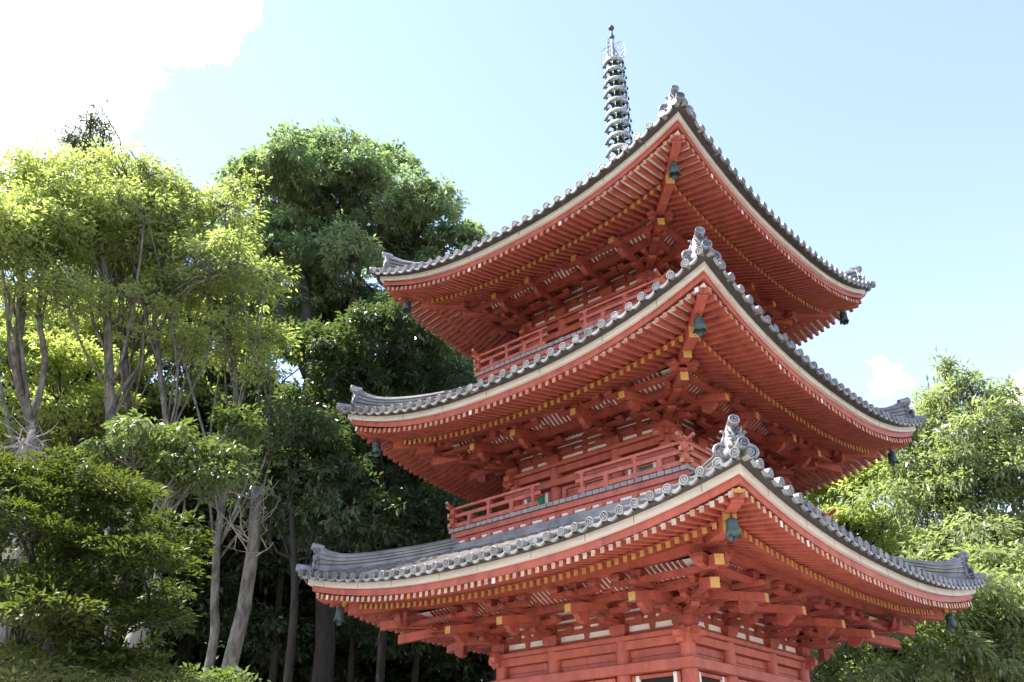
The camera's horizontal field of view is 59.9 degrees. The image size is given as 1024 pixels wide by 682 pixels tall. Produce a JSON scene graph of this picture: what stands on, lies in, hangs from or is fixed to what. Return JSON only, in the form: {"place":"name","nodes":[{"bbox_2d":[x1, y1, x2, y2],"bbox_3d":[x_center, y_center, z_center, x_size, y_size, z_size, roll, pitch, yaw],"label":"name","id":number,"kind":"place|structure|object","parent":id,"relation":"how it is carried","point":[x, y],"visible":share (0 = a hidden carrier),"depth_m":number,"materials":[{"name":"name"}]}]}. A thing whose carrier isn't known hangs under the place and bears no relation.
{"place":"outdoors","nodes":[
{"label":"outdoors","id":0,"kind":"place"},
{"bbox_2d":[115,622,142,681],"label":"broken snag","id":1,"kind":"object","parent":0,"point":[134,637],"visible":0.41,"depth_m":13.29,"materials":[{"name":"grey wood"}]},
{"bbox_2d":[436,490,488,681],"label":"tree","id":2,"kind":"object","parent":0,"point":[477,658],"visible":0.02,"depth_m":33.52,"materials":[{"name":"green plant"}]},
{"bbox_2d":[0,0,1023,526],"label":"sky","id":3,"kind":"structure","parent":0,"point":[887,135],"materials":[{"name":"blue"}]},
{"label":"ground","id":4,"kind":"structure","parent":0,"visible":0},
{"bbox_2d":[0,315,98,645],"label":"tree","id":5,"kind":"object","parent":4,"relation":"on","point":[17,632],"visible":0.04,"depth_m":25.91,"materials":[{"name":"green plant"}]},
{"bbox_2d":[2,305,154,632],"bbox_3d":[-16.002,6.551,28.759,9.767,19.171,9.340,23,-36,-36],"label":"tree","id":6,"kind":"object","parent":4,"relation":"on","point":[72,375],"depth_m":31.87,"materials":[{"name":"green plant"}]},
{"bbox_2d":[33,92,128,681],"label":"pine tree","id":7,"kind":"object","parent":4,"relation":"on","point":[92,124],"visible":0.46,"depth_m":32.91,"materials":[{"name":"green plant"}]},
{"bbox_2d":[29,384,196,661],"bbox_3d":[-14.477,8.905,30.288,8.037,16.496,8.404,6,-29,-11],"label":"tree","id":8,"kind":"object","parent":4,"relation":"on","point":[167,639],"visible":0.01,"depth_m":28.96,"materials":[{"name":"green plant"}]},
{"bbox_2d":[0,279,231,650],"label":"broadleaf tree","id":9,"kind":"object","parent":4,"relation":"on","point":[61,349],"visible":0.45,"depth_m":24.37,"materials":[{"name":"green green leaf"},{"name":"grey bark"}]},
{"bbox_2d":[0,282,232,678],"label":"tree","id":10,"kind":"object","parent":4,"relation":"on","point":[184,524],"visible":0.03,"depth_m":27.84,"materials":[{"name":"green plant"}]},
{"bbox_2d":[63,265,286,639],"bbox_3d":[-11.288,6.378,28.906,9.994,19.617,9.557,24,-36,-36],"label":"tree","id":11,"kind":"object","parent":4,"relation":"on","point":[192,412],"visible":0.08,"depth_m":30.57,"materials":[{"name":"green plant"}]},
{"bbox_2d":[120,355,285,676],"bbox_3d":[-11.619,9.306,32.891,9.313,18.280,8.906,-8,-30,15],"label":"tree","id":12,"kind":"object","parent":4,"relation":"on","point":[198,630],"depth_m":30.76,"materials":[{"name":"green plant"}]},
{"bbox_2d":[135,372,357,668],"bbox_3d":[-9.884,9.025,30.975,8.254,16.942,8.632,6,-29,-12],"label":"tree","id":13,"kind":"object","parent":4,"relation":"on","point":[265,619],"visible":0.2,"depth_m":29.27,"materials":[{"name":"green plant"}]},
{"bbox_2d":[148,280,402,681],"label":"tree","id":14,"kind":"object","parent":4,"relation":"on","point":[280,589],"visible":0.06,"depth_m":29.35,"materials":[{"name":"green plant"}]},
{"bbox_2d":[207,372,367,681],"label":"tree","id":15,"kind":"object","parent":4,"relation":"on","point":[337,632],"visible":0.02,"depth_m":31.78,"materials":[{"name":"green plant"}]},
{"bbox_2d":[254,366,470,681],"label":"tree","id":16,"kind":"object","parent":4,"relation":"on","point":[367,636],"visible":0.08,"depth_m":30.02,"materials":[{"name":"green plant"}]},
{"bbox_2d":[298,634,443,681],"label":"tree","id":17,"kind":"object","parent":4,"relation":"on","point":[396,670],"visible":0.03,"depth_m":34.45,"materials":[{"name":"green plant"}]},
{"bbox_2d":[302,348,497,681],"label":"tree","id":18,"kind":"object","parent":4,"relation":"on","point":[416,659],"visible":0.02,"depth_m":31.28,"materials":[{"name":"green plant"}]},
{"bbox_2d":[405,501,497,681],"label":"tree","id":19,"kind":"object","parent":4,"relation":"on","point":[485,672],"depth_m":32.49,"materials":[{"name":"green plant"}]},
{"bbox_2d":[3,498,1023,681],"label":"distant wood","id":20,"kind":"object","parent":4,"relation":"on","point":[194,651],"visible":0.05,"depth_m":35.98,"materials":[{"name":"green plant"}]},
{"bbox_2d":[801,456,923,680],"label":"broadleaf tree","id":21,"kind":"object","parent":4,"relation":"on","point":[873,532],"visible":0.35,"depth_m":30.98,"materials":[{"name":"green plant"}]},
{"bbox_2d":[837,345,1023,681],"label":"broadleaf tree","id":22,"kind":"object","parent":4,"relation":"on","point":[948,486],"visible":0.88,"depth_m":27.24,"materials":[{"name":"green plant"}]},
{"label":"courtyard","id":23,"kind":"structure","parent":0,"visible":0},
{"bbox_2d":[0,407,57,569],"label":"dead tree","id":24,"kind":"object","parent":23,"relation":"on","point":[26,444],"visible":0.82,"depth_m":15.24,"materials":[{"name":"grey wood"}]},
{"bbox_2d":[0,135,123,663],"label":"pale leaved tree","id":25,"kind":"object","parent":23,"relation":"on","point":[21,226],"visible":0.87,"depth_m":20.23,"materials":[{"name":"green plant"}]},
{"bbox_2d":[0,137,192,645],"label":"pale leaved tree","id":26,"kind":"object","parent":23,"relation":"on","point":[125,370],"visible":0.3,"depth_m":21.78,"materials":[{"name":"green plant"}]},
{"bbox_2d":[0,442,219,681],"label":"maple tree","id":27,"kind":"object","parent":23,"relation":"on","point":[60,601],"visible":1,"depth_m":10.72,"materials":[{"name":"green plant"}]},
{"bbox_2d":[8,137,221,640],"bbox_3d":[-10.338,2.634,19.658,5.354,17.354,5.590,-5,-29,10],"label":"pale leaved tree","id":28,"kind":"object","parent":23,"relation":"on","point":[113,208],"visible":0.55,"depth_m":21.36,"materials":[{"name":"green plant"}]},
{"bbox_2d":[78,401,274,681],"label":"broadleaf tree","id":29,"kind":"object","parent":23,"relation":"on","point":[202,467],"visible":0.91,"depth_m":16.41,"materials":[{"name":"green plant"}]},
{"bbox_2d":[96,171,284,639],"bbox_3d":[-7.854,2.993,19.569,5.282,16.637,3.550,-8,-30,15],"label":"pale leaved tree","id":30,"kind":"object","parent":23,"relation":"on","point":[193,279],"visible":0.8,"depth_m":21.71,"materials":[{"name":"green plant"}]},
{"bbox_2d":[153,662,270,681],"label":"shrub","id":31,"kind":"object","parent":23,"relation":"on","point":[222,676],"visible":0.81,"depth_m":12.52,"materials":[{"name":"green plant"}]},
{"bbox_2d":[166,164,303,673],"bbox_3d":[-6.890,3.548,20.646,3.157,16.717,4.431,-23,-36,36],"label":"pale leaved tree","id":32,"kind":"object","parent":23,"relation":"on","point":[254,335],"visible":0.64,"depth_m":22.35,"materials":[{"name":"green plant"}]},
{"bbox_2d":[192,475,280,679],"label":"bare tree","id":33,"kind":"object","parent":23,"relation":"on","point":[233,650],"visible":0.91,"depth_m":17.58,"materials":[{"name":"grey plant"}]},
{"bbox_2d":[206,393,484,681],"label":"evergreen tree","id":34,"kind":"object","parent":23,"relation":"on","point":[317,511],"visible":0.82,"depth_m":22.29,"materials":[{"name":"green plant"}]},
{"bbox_2d":[205,116,490,681],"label":"evergreen tree","id":35,"kind":"object","parent":23,"relation":"on","point":[305,170],"visible":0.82,"depth_m":31.35,"materials":[{"name":"green plant"}]},
{"bbox_2d":[268,291,476,681],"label":"evergreen tree","id":36,"kind":"object","parent":23,"relation":"on","point":[372,368],"visible":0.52,"depth_m":25.93,"materials":[{"name":"green plant"}]},
{"bbox_2d":[296,25,986,681],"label":"pagoda","id":37,"kind":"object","parent":23,"relation":"on","point":[612,437],"visible":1,"depth_m":17.32,"materials":[{"name":"red paint"}]},
{"bbox_2d":[333,603,344,625],"bbox_3d":[-3.506,5.559,18.089,0.218,0.450,0.218,-13,-31,23],"label":"wind bell","id":38,"kind":"object","parent":37,"relation":"hanging from","point":[339,616],"visible":1,"depth_m":18.01,"materials":[{"name":"teal metal"}]},
{"bbox_2d":[371,438,381,456],"bbox_3d":[-3.019,2.373,19.850,0.218,0.450,0.218,14,-32,-25],"label":"wind bell","id":39,"kind":"object","parent":37,"relation":"hanging from","point":[376,450],"visible":1,"depth_m":19.79,"materials":[{"name":"teal metal"}]},
{"bbox_2d":[402,298,410,313],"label":"wind bell","id":40,"kind":"object","parent":37,"relation":"hanging from","point":[406,309],"visible":1,"depth_m":21.58,"materials":[{"name":"teal metal"}]},
{"bbox_2d":[669,160,680,179],"bbox_3d":[3.126,-3.312,17.134,0.218,0.450,0.218,15,-32,-25],"label":"wind bell","id":41,"kind":"object","parent":37,"relation":"hanging from","point":[674,172],"visible":1,"depth_m":17.09,"materials":[{"name":"teal metal"}]},
{"bbox_2d":[693,314,706,336],"bbox_3d":[3.150,-0.286,14.959,0.218,0.450,0.218,16,-33,-28],"label":"wind bell","id":42,"kind":"object","parent":37,"relation":"hanging from","point":[700,329],"visible":1,"depth_m":14.91,"materials":[{"name":"teal metal"}]},
{"bbox_2d":[726,513,741,542],"bbox_3d":[3.175,2.679,12.792,0.218,0.450,0.218,-21,-35,34],"label":"wind bell","id":43,"kind":"object","parent":37,"relation":"hanging from","point":[733,532],"visible":1,"depth_m":12.73,"materials":[{"name":"teal metal"}]},
{"bbox_2d":[839,310,848,324],"bbox_3d":[8.252,-0.600,22.124,0.218,0.450,0.218,-4,-29,7],"label":"wind bell","id":44,"kind":"object","parent":37,"relation":"hanging from","point":[844,319],"visible":1,"depth_m":22.07,"materials":[{"name":"teal metal"}]},
{"bbox_2d":[887,448,898,466],"bbox_3d":[8.718,2.661,20.378,0.218,0.450,0.218,21,-35,-34],"label":"wind bell","id":45,"kind":"object","parent":37,"relation":"hanging from","point":[892,459],"visible":1,"depth_m":20.32,"materials":[{"name":"teal metal"}]},
{"bbox_2d":[945,612,957,631],"bbox_3d":[9.205,5.870,18.662,0.218,0.450,0.218,-21,-35,34],"label":"wind bell","id":46,"kind":"object","parent":37,"relation":"hanging from","point":[951,624],"visible":1,"depth_m":18.59,"materials":[{"name":"teal metal"}]},
{"bbox_2d":[809,537,1023,681],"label":"broadleaf tree","id":47,"kind":"object","parent":23,"relation":"on","point":[931,652],"visible":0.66,"depth_m":21.24,"materials":[{"name":"green plant"}]}
]}

